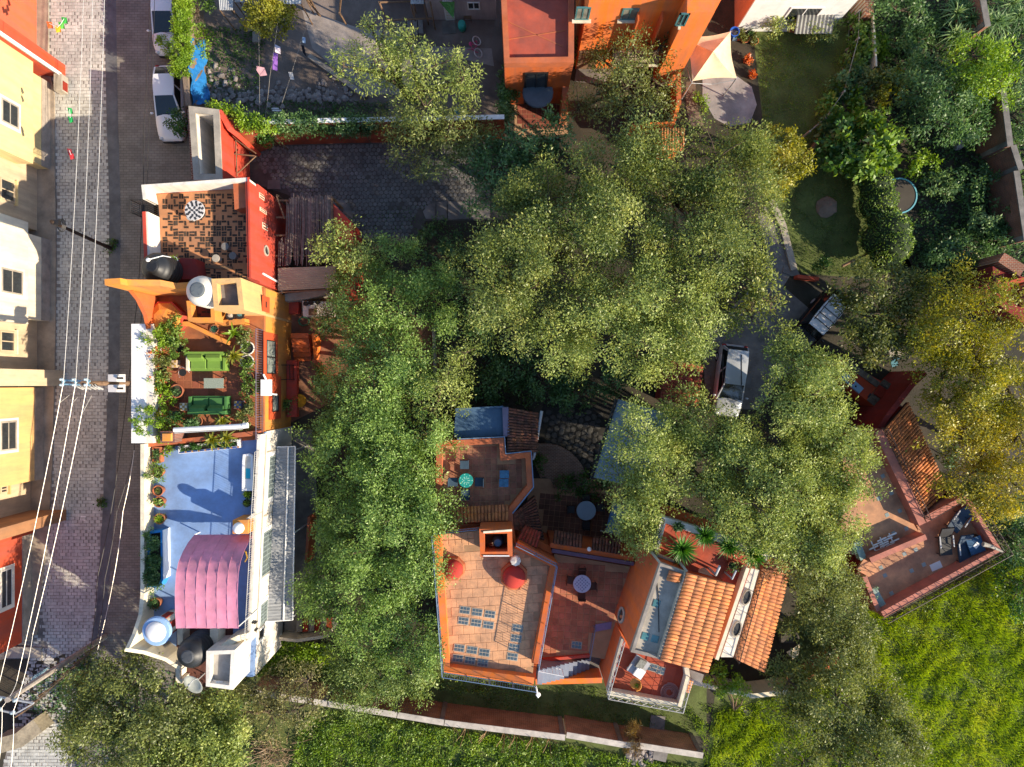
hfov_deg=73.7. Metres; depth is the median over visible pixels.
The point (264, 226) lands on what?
slot window
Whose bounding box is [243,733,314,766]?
dry shrub
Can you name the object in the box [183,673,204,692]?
satellite dish
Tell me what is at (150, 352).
potted plant
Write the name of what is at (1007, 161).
brick wall
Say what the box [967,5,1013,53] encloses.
reeds
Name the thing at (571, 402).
bush
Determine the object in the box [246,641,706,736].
grass strip
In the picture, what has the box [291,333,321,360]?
orange stairs
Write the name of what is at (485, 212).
concrete slab
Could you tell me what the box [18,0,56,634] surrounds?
pavement
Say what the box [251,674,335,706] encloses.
brick wall
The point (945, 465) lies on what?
bush
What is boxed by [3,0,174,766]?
street
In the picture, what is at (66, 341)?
power line
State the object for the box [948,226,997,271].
bush
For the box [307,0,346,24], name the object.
tree stake
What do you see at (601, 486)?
bush
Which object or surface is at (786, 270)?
concrete pad
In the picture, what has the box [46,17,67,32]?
paper flags
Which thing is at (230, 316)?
basket
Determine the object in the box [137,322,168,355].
potted plant
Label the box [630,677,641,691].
ochre chair
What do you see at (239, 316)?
basket
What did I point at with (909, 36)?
tree
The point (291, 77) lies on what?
garment
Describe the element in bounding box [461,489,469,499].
chair
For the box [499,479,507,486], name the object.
glass table
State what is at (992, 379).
tree
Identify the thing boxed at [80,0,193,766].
road
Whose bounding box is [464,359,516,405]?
bush
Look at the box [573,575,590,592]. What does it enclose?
round table
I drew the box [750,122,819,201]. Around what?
tree
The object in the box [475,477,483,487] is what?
chair
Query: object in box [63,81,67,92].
meter door
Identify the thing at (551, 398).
bush
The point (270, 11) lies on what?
tree
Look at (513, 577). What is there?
dome
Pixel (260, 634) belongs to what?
window
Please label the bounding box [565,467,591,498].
bush
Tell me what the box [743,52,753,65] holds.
potted plant
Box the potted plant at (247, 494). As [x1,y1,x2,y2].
[242,491,251,498]
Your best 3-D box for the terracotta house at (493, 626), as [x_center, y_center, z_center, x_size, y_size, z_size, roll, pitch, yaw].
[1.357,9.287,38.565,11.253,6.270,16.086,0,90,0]
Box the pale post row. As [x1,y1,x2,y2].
[862,16,876,68]
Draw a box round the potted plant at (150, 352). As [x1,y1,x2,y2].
[147,346,160,367]
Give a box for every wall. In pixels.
[0,711,54,752]
[181,0,207,107]
[232,114,504,154]
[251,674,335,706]
[279,629,332,641]
[284,290,333,302]
[305,512,316,562]
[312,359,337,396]
[327,686,402,717]
[396,696,447,725]
[444,703,564,740]
[564,715,623,747]
[618,725,639,747]
[628,73,680,136]
[635,726,702,758]
[690,673,793,697]
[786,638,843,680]
[950,0,990,47]
[971,88,1013,160]
[984,145,1023,181]
[986,170,1023,247]
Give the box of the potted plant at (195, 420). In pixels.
[182,414,202,432]
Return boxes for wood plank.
[205,265,232,269]
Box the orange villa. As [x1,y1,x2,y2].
[572,0,720,84]
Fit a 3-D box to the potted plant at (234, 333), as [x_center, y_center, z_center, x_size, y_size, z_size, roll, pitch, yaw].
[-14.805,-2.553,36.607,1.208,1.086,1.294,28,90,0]
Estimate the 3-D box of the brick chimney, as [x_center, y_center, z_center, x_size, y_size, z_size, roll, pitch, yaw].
[-18.056,2.804,36.425,0.760,1.450,0.600,0,90,0]
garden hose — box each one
[298,316,309,325]
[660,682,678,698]
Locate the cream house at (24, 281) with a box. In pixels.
[0,213,63,385]
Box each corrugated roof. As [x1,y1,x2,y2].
[219,0,245,30]
[234,0,248,20]
[276,0,313,24]
[410,0,428,24]
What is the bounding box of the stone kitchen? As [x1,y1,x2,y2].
[831,361,890,405]
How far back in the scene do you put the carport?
38.45 m
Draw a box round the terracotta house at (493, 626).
[431,406,633,692]
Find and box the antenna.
[146,255,170,261]
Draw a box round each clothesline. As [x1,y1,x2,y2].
[258,31,259,115]
[265,23,277,116]
[279,12,310,110]
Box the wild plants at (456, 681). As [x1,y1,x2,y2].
[327,666,533,698]
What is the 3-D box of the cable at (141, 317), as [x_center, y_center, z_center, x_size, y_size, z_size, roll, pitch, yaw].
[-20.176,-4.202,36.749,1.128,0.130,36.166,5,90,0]
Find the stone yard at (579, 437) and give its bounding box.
[533,404,612,477]
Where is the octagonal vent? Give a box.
[510,554,520,565]
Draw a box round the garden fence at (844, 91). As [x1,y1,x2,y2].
[801,9,860,139]
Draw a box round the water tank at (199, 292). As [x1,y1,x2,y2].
[186,276,213,308]
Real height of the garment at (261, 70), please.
0.315 m
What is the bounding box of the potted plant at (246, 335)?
[235,325,253,344]
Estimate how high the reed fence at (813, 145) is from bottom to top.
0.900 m
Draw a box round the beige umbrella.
[787,645,799,657]
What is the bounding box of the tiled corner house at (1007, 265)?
[963,253,1023,330]
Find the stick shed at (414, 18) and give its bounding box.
[378,0,435,30]
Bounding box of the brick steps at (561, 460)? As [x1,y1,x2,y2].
[532,443,587,492]
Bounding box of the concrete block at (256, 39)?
[252,31,260,43]
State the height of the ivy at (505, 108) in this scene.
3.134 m
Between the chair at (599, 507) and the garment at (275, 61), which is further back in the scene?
the chair at (599, 507)
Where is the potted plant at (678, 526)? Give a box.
[671,521,685,532]
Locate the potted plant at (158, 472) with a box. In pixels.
[142,461,167,484]
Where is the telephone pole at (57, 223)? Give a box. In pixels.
[50,218,112,250]
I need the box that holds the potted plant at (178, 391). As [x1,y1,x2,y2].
[168,384,184,397]
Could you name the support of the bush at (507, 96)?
on the ground at (722, 20)
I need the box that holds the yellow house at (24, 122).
[0,40,49,230]
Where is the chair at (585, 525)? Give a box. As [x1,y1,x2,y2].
[582,520,590,530]
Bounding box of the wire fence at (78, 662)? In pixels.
[14,643,100,717]
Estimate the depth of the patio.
41.69 m
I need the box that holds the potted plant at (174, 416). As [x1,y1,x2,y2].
[162,406,186,428]
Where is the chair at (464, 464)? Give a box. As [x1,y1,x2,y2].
[460,460,468,468]
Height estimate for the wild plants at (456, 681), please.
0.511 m
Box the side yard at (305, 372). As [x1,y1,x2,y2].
[289,286,439,421]
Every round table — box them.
[185,200,205,219]
[298,394,305,406]
[459,473,472,487]
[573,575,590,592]
[577,501,595,519]
[886,345,902,358]
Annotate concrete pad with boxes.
[652,751,667,761]
[782,266,799,275]
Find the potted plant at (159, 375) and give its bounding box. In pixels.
[145,370,172,392]
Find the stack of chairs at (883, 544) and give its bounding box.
[869,532,898,550]
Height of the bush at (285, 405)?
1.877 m
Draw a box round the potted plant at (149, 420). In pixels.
[128,404,171,444]
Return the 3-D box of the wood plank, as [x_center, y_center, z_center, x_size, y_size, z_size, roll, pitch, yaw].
[-16.173,-6.289,36.865,2.200,0.050,0.180,3,90,0]
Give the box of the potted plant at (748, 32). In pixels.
[746,28,754,36]
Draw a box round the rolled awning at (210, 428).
[173,422,248,432]
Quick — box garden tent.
[681,31,736,98]
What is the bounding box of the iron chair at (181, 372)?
[178,367,188,375]
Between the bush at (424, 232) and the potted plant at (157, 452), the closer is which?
the potted plant at (157, 452)
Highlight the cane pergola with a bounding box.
[276,193,342,267]
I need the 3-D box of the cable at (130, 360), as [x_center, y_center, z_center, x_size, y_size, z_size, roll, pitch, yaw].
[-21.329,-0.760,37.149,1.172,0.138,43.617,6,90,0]
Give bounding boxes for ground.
[0,0,1023,766]
[876,0,1023,299]
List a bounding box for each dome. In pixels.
[443,556,464,579]
[501,562,526,589]
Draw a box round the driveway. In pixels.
[249,135,516,244]
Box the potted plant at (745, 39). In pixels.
[739,33,751,43]
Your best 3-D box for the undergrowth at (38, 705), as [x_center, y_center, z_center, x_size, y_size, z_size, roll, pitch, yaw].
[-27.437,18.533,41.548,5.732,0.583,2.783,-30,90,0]
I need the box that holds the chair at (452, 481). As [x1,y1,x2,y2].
[448,477,457,486]
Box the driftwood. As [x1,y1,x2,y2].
[981,542,1002,552]
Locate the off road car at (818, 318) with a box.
[782,289,846,357]
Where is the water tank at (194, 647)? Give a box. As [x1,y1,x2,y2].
[177,629,213,667]
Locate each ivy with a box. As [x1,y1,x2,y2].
[154,0,196,78]
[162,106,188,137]
[204,97,288,149]
[253,115,289,148]
[267,106,383,143]
[493,63,519,128]
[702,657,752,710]
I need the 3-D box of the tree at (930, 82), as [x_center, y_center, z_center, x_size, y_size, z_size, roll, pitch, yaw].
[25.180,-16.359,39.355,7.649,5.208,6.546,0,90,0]
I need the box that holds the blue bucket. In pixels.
[730,26,739,39]
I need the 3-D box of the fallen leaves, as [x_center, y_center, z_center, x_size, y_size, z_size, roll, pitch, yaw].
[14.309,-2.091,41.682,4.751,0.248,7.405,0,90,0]
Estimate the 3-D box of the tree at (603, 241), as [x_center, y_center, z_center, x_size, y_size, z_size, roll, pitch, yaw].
[1.677,-6.588,36.640,12.035,10.417,9.772,-29,90,0]
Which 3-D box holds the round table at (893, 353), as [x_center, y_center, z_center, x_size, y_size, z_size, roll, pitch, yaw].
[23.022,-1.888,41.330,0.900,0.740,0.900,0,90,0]
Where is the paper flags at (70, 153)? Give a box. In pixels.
[67,149,74,158]
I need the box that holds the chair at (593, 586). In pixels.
[589,582,597,591]
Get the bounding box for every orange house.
[0,0,67,94]
[599,498,790,713]
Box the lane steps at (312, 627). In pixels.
[296,617,336,631]
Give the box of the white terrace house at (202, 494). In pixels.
[125,426,291,689]
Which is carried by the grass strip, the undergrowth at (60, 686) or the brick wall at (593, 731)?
the brick wall at (593, 731)
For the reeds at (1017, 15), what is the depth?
40.01 m
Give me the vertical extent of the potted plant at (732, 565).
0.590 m
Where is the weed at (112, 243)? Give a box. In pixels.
[102,238,118,255]
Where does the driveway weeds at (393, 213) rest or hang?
on the driveway
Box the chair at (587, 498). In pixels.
[582,493,590,500]
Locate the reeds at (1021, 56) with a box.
[1011,38,1023,66]
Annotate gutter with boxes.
[68,0,120,766]
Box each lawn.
[753,25,905,278]
[777,164,869,278]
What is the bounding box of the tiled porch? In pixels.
[655,128,684,159]
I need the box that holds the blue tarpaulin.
[188,38,209,104]
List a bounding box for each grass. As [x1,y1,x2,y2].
[326,665,743,766]
[683,700,783,766]
[758,30,844,148]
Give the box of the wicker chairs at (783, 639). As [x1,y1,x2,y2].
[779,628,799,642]
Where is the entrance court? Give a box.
[515,104,567,137]
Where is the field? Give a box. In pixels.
[705,537,1023,766]
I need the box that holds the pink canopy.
[175,532,257,628]
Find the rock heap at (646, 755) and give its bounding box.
[626,748,653,766]
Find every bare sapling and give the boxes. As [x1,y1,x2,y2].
[456,728,471,745]
[496,733,512,751]
[509,734,523,747]
[526,737,541,754]
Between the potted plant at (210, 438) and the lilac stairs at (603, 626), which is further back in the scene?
the lilac stairs at (603, 626)
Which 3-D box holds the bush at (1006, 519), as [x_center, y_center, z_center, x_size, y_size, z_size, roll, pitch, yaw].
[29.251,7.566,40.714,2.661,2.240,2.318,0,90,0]
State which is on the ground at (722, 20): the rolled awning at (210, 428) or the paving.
the paving
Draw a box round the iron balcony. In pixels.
[129,199,158,216]
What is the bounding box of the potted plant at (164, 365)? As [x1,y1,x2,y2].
[149,355,174,379]
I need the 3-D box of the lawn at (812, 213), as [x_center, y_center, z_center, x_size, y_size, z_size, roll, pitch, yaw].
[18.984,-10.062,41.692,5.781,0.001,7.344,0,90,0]
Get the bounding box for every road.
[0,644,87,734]
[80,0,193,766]
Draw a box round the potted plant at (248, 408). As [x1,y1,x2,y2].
[239,399,254,417]
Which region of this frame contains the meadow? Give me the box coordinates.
[164,681,706,766]
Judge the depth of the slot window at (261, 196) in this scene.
37.39 m
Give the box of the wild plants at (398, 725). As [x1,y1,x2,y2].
[290,710,697,766]
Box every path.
[302,10,493,93]
[686,82,703,126]
[702,204,807,408]
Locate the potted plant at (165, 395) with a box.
[155,382,178,411]
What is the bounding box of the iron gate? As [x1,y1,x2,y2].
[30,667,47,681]
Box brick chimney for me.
[160,430,186,442]
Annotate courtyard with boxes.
[527,478,625,543]
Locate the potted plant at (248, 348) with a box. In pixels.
[240,341,254,354]
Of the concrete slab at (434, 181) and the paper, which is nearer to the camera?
the paper
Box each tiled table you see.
[169,360,179,367]
[180,403,188,410]
[234,401,244,407]
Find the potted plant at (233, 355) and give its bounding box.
[222,345,245,363]
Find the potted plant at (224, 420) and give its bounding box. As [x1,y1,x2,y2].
[214,414,232,424]
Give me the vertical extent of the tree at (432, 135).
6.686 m
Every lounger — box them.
[242,453,254,490]
[935,527,954,555]
[945,505,971,532]
[955,534,973,562]
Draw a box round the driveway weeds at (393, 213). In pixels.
[353,204,424,236]
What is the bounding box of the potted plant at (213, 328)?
[209,324,218,333]
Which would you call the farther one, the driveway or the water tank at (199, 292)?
the driveway
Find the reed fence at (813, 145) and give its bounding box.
[801,138,817,164]
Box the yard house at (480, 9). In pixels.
[425,0,495,19]
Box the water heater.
[261,374,276,395]
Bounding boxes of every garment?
[256,66,266,75]
[272,53,277,70]
[275,45,279,53]
[288,72,293,79]
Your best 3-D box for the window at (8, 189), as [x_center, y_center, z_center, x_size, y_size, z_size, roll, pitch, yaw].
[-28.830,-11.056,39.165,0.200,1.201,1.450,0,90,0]
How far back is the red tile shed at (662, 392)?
39.06 m
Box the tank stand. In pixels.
[177,258,206,281]
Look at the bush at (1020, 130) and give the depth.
40.36 m
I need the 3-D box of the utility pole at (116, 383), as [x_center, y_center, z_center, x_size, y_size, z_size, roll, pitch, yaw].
[-20.536,0.441,37.060,2.011,9.280,1.834,0,90,0]
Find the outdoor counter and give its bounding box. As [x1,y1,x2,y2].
[302,299,335,317]
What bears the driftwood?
on the pink terrace house at (913, 514)
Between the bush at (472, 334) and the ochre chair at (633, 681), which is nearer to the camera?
the ochre chair at (633, 681)
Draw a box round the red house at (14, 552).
[0,530,33,653]
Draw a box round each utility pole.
[0,634,107,714]
[59,374,130,410]
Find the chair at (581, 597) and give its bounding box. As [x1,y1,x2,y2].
[577,592,585,601]
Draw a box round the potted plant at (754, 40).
[750,31,759,45]
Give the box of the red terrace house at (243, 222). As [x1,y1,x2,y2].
[141,177,288,293]
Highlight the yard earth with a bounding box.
[204,0,503,118]
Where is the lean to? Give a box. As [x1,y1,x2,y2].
[278,266,338,292]
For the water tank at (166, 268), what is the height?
1.710 m
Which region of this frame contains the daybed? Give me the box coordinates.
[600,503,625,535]
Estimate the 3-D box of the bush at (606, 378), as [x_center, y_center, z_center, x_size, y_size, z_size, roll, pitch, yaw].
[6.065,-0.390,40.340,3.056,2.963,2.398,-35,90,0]
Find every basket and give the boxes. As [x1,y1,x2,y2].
[225,313,234,319]
[235,314,244,318]
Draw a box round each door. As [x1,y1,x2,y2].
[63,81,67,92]
[442,0,454,19]
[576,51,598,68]
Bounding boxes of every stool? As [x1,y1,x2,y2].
[212,254,221,261]
[221,243,230,250]
[229,252,237,259]
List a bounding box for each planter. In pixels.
[138,526,170,595]
[178,438,242,453]
[849,540,865,560]
[869,585,885,606]
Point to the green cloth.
(448, 7)
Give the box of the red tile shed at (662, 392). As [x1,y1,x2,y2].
[655,359,703,405]
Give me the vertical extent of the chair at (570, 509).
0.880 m
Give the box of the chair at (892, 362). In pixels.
[888,358,899,366]
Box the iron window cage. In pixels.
[281,360,298,416]
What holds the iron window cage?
attached to the orange terrace house at (266, 319)
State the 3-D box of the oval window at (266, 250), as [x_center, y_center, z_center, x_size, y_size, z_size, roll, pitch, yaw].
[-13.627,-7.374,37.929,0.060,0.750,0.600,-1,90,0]
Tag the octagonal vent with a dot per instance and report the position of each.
(515, 559)
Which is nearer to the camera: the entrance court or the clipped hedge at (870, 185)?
the clipped hedge at (870, 185)
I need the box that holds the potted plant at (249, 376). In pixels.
[239,366,260,384]
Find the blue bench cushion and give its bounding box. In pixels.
[840,373,863,393]
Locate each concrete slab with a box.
[267,180,280,189]
[336,200,352,218]
[423,202,435,219]
[428,174,439,182]
[436,201,446,219]
[448,201,468,219]
[470,202,489,218]
[649,715,664,729]
[743,709,752,718]
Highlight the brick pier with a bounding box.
[850,0,873,30]
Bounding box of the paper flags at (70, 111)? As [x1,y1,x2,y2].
[67,107,73,122]
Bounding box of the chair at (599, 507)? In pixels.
[596,504,604,512]
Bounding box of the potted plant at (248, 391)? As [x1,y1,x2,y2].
[239,381,259,400]
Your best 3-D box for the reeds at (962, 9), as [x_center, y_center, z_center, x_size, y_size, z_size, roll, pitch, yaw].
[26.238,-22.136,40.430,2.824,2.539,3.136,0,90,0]
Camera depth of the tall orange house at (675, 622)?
35.30 m
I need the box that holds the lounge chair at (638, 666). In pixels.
[626,654,650,679]
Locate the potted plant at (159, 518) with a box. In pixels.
[152,512,166,524]
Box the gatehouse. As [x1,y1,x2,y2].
[187,106,260,180]
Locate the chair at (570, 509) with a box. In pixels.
[567,506,574,514]
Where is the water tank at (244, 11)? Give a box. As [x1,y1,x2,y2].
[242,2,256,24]
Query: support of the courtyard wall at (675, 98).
on the ground at (722, 20)
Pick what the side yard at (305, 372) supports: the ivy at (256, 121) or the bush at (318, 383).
the bush at (318, 383)
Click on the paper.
(935, 565)
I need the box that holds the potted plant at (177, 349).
[161,334,189,359]
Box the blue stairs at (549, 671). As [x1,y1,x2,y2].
[536,658,589,684]
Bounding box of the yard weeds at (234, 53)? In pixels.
[204,26,265,113]
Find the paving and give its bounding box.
[574,68,611,83]
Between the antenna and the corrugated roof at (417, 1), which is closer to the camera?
the antenna
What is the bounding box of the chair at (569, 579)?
[566,575,574,585]
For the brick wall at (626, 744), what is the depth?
40.09 m
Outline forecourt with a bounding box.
[0,612,47,659]
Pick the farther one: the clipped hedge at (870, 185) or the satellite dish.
the clipped hedge at (870, 185)
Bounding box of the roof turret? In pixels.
[142,609,176,645]
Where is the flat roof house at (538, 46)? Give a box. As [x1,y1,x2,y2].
[501,0,573,125]
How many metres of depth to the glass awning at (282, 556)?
38.95 m
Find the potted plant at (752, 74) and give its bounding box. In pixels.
[748,69,757,79]
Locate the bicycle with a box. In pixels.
[467,36,482,57]
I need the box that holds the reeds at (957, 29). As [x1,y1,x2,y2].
[934,8,980,59]
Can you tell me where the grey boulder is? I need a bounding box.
[952,140,963,149]
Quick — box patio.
[703,76,756,126]
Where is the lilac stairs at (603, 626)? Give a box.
[589,621,611,660]
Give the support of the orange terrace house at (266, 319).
on the ground at (722, 20)
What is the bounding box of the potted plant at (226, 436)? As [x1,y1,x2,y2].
[217,429,236,446]
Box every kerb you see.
[6,646,42,657]
[770,200,796,270]
[793,275,818,281]
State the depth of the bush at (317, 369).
40.41 m
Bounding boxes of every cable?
[66,0,150,766]
[70,453,133,766]
[97,0,154,639]
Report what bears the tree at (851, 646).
on the field
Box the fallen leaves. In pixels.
[708,303,784,402]
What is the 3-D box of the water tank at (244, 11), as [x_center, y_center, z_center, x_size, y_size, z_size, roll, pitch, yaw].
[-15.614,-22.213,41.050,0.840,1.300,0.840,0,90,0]
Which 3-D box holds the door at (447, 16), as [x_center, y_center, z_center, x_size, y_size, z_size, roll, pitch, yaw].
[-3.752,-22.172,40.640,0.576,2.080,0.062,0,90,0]
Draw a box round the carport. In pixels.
[588,399,667,488]
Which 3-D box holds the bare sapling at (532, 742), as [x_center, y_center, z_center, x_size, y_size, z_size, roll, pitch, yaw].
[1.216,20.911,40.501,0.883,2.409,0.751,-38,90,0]
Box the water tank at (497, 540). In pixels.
[492,534,503,546]
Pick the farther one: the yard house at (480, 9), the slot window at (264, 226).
the yard house at (480, 9)
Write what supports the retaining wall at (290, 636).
on the ground at (722, 20)
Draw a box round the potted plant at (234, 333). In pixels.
[222,322,247,343]
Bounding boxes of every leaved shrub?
[813,108,869,179]
[828,104,907,183]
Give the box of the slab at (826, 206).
[816,196,836,217]
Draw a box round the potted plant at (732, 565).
[726,561,741,572]
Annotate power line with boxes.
[0,0,83,678]
[0,0,92,750]
[11,0,104,764]
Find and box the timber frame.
[233,138,255,176]
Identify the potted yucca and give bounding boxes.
[664,533,699,566]
[692,522,717,551]
[714,532,742,559]
[738,540,767,570]
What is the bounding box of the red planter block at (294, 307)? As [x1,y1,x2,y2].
[289,302,300,314]
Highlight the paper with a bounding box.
[929,561,942,571]
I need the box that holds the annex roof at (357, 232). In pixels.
[333,204,363,300]
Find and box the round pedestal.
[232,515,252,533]
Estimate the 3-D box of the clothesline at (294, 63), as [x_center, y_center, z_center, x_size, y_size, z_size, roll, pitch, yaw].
[-12.618,-18.415,39.524,0.034,0.065,6.676,18,90,0]
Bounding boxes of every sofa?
[185,352,229,370]
[187,396,230,413]
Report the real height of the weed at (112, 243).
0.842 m
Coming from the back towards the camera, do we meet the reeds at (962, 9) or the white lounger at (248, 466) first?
the reeds at (962, 9)
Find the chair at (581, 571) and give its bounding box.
[578,566,586,575]
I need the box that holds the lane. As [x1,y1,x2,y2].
[284,430,325,630]
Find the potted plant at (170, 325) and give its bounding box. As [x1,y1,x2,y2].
[157,310,184,349]
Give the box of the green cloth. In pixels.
[439,1,454,17]
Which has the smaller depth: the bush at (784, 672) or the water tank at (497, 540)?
the water tank at (497, 540)
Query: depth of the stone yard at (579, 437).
41.69 m
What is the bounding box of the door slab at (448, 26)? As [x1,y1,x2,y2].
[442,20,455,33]
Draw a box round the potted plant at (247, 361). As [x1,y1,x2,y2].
[239,355,254,368]
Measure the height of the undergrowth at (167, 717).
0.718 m
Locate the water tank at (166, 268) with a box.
[141,252,182,282]
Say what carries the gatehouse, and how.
on the ground at (722, 20)
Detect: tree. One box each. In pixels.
[44,642,240,766]
[119,678,256,766]
[221,655,327,751]
[238,0,299,42]
[285,504,460,629]
[288,376,468,503]
[292,563,447,687]
[298,450,468,559]
[305,213,378,280]
[306,314,439,430]
[307,228,463,365]
[316,630,444,731]
[325,9,419,100]
[362,83,504,183]
[383,18,486,130]
[399,336,485,446]
[440,126,666,363]
[454,104,583,222]
[527,239,748,392]
[558,20,689,145]
[569,97,795,311]
[588,378,773,568]
[698,425,894,581]
[705,246,791,339]
[723,317,879,481]
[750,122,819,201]
[756,649,937,766]
[775,590,886,696]
[780,527,873,642]
[818,254,942,377]
[868,0,948,62]
[884,47,998,150]
[902,253,1023,439]
[905,390,1023,533]
[941,30,1023,111]
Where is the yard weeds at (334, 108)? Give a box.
[254,99,388,119]
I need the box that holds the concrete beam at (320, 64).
[308,53,367,99]
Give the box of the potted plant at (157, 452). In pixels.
[149,447,163,462]
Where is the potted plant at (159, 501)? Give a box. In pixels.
[151,496,166,507]
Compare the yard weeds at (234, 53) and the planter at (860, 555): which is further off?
the yard weeds at (234, 53)
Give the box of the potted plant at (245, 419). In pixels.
[232,411,252,430]
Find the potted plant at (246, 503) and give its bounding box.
[242,499,250,507]
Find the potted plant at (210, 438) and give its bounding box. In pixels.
[204,431,225,451]
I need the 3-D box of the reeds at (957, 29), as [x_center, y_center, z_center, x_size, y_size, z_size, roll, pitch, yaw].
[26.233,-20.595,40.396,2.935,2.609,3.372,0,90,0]
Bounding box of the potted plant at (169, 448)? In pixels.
[161,445,176,456]
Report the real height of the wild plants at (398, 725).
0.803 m
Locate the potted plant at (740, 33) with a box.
[735,27,746,40]
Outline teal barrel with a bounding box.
[458,20,465,32]
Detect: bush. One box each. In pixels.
[191,0,216,30]
[193,23,213,58]
[282,396,297,414]
[308,359,326,385]
[311,374,325,390]
[414,211,465,273]
[429,261,469,311]
[431,312,460,342]
[460,305,497,357]
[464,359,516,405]
[484,339,539,397]
[497,82,519,104]
[508,350,574,410]
[532,452,547,475]
[546,368,599,416]
[553,473,577,501]
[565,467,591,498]
[574,36,579,64]
[587,478,618,503]
[593,47,617,63]
[595,355,636,404]
[621,718,643,760]
[692,91,709,112]
[759,16,798,41]
[767,661,814,687]
[804,18,842,45]
[809,254,832,277]
[814,80,867,120]
[814,112,857,150]
[821,60,872,106]
[838,43,876,72]
[842,11,884,48]
[848,62,895,99]
[852,23,890,64]
[866,62,910,108]
[901,147,943,181]
[918,235,972,276]
[920,166,962,206]
[933,438,961,471]
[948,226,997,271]
[950,162,1002,211]
[967,197,1010,243]
[976,220,1016,256]
[983,495,1023,529]
[987,553,1023,623]
[990,516,1023,573]
[995,68,1023,111]
[1010,103,1023,145]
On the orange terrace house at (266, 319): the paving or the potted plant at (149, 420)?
the potted plant at (149, 420)
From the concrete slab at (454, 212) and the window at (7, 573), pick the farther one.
the concrete slab at (454, 212)
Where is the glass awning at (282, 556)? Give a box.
[267,445,306,621]
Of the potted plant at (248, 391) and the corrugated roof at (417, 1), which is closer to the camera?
the potted plant at (248, 391)
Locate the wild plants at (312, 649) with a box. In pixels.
[257,641,336,676]
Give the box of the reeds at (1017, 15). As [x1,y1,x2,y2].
[986,0,1023,40]
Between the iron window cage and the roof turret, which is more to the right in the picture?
the iron window cage
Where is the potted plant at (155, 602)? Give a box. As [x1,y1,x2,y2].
[147,596,162,610]
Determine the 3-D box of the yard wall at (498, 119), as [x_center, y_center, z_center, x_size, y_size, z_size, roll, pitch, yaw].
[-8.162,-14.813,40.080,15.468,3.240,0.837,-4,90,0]
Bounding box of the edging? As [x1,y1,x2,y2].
[432,328,436,373]
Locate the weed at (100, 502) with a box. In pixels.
[93,497,107,510]
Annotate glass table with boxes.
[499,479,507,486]
[500,470,508,477]
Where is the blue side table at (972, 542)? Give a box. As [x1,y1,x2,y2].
[966,534,985,555]
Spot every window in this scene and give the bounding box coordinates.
[0,94,20,133]
[0,177,17,205]
[0,264,24,298]
[0,330,17,353]
[0,418,18,453]
[0,485,10,493]
[0,563,14,612]
[257,620,264,644]
[258,594,268,630]
[259,192,264,200]
[260,524,271,582]
[262,222,267,230]
[263,331,277,380]
[264,245,268,255]
[265,451,275,503]
[269,387,280,419]
[467,2,479,9]
[524,72,548,104]
[572,7,590,22]
[617,8,639,22]
[617,607,624,623]
[674,13,690,29]
[783,7,824,20]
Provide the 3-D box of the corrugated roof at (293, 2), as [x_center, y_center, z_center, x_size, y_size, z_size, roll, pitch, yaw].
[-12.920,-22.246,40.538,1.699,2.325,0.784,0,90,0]
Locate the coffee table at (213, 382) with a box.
[204,378,225,387]
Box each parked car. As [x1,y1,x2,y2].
[146,0,180,58]
[150,65,188,143]
[710,343,748,416]
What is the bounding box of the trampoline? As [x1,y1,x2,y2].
[893,178,917,212]
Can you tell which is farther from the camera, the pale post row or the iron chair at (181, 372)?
the pale post row
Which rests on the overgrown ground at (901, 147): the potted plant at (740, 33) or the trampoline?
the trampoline
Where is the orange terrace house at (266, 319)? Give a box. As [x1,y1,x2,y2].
[104,278,291,446]
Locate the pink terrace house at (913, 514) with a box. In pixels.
[817,371,1013,623]
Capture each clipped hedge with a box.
[852,164,895,195]
[856,185,900,219]
[857,205,916,272]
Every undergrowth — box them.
[28,650,93,717]
[55,652,96,727]
[74,662,273,766]
[436,223,599,409]
[802,558,870,660]
[982,499,1023,565]
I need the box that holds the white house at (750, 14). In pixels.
[735,0,856,33]
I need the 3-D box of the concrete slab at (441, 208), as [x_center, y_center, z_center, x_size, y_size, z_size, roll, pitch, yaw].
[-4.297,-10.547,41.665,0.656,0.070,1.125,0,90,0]
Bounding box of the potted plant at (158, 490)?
[152,485,165,495]
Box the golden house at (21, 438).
[0,387,66,539]
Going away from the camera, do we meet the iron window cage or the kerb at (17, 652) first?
the iron window cage
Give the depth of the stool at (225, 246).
36.45 m
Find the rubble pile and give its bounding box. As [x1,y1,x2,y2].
[207,63,356,109]
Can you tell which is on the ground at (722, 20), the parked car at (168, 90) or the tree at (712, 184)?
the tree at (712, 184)
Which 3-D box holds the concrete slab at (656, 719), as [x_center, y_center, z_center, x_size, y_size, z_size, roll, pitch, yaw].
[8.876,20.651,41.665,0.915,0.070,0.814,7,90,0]
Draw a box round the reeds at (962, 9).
[935,0,975,29]
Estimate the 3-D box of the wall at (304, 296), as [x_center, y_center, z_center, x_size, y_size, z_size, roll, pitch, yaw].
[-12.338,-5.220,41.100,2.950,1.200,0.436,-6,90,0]

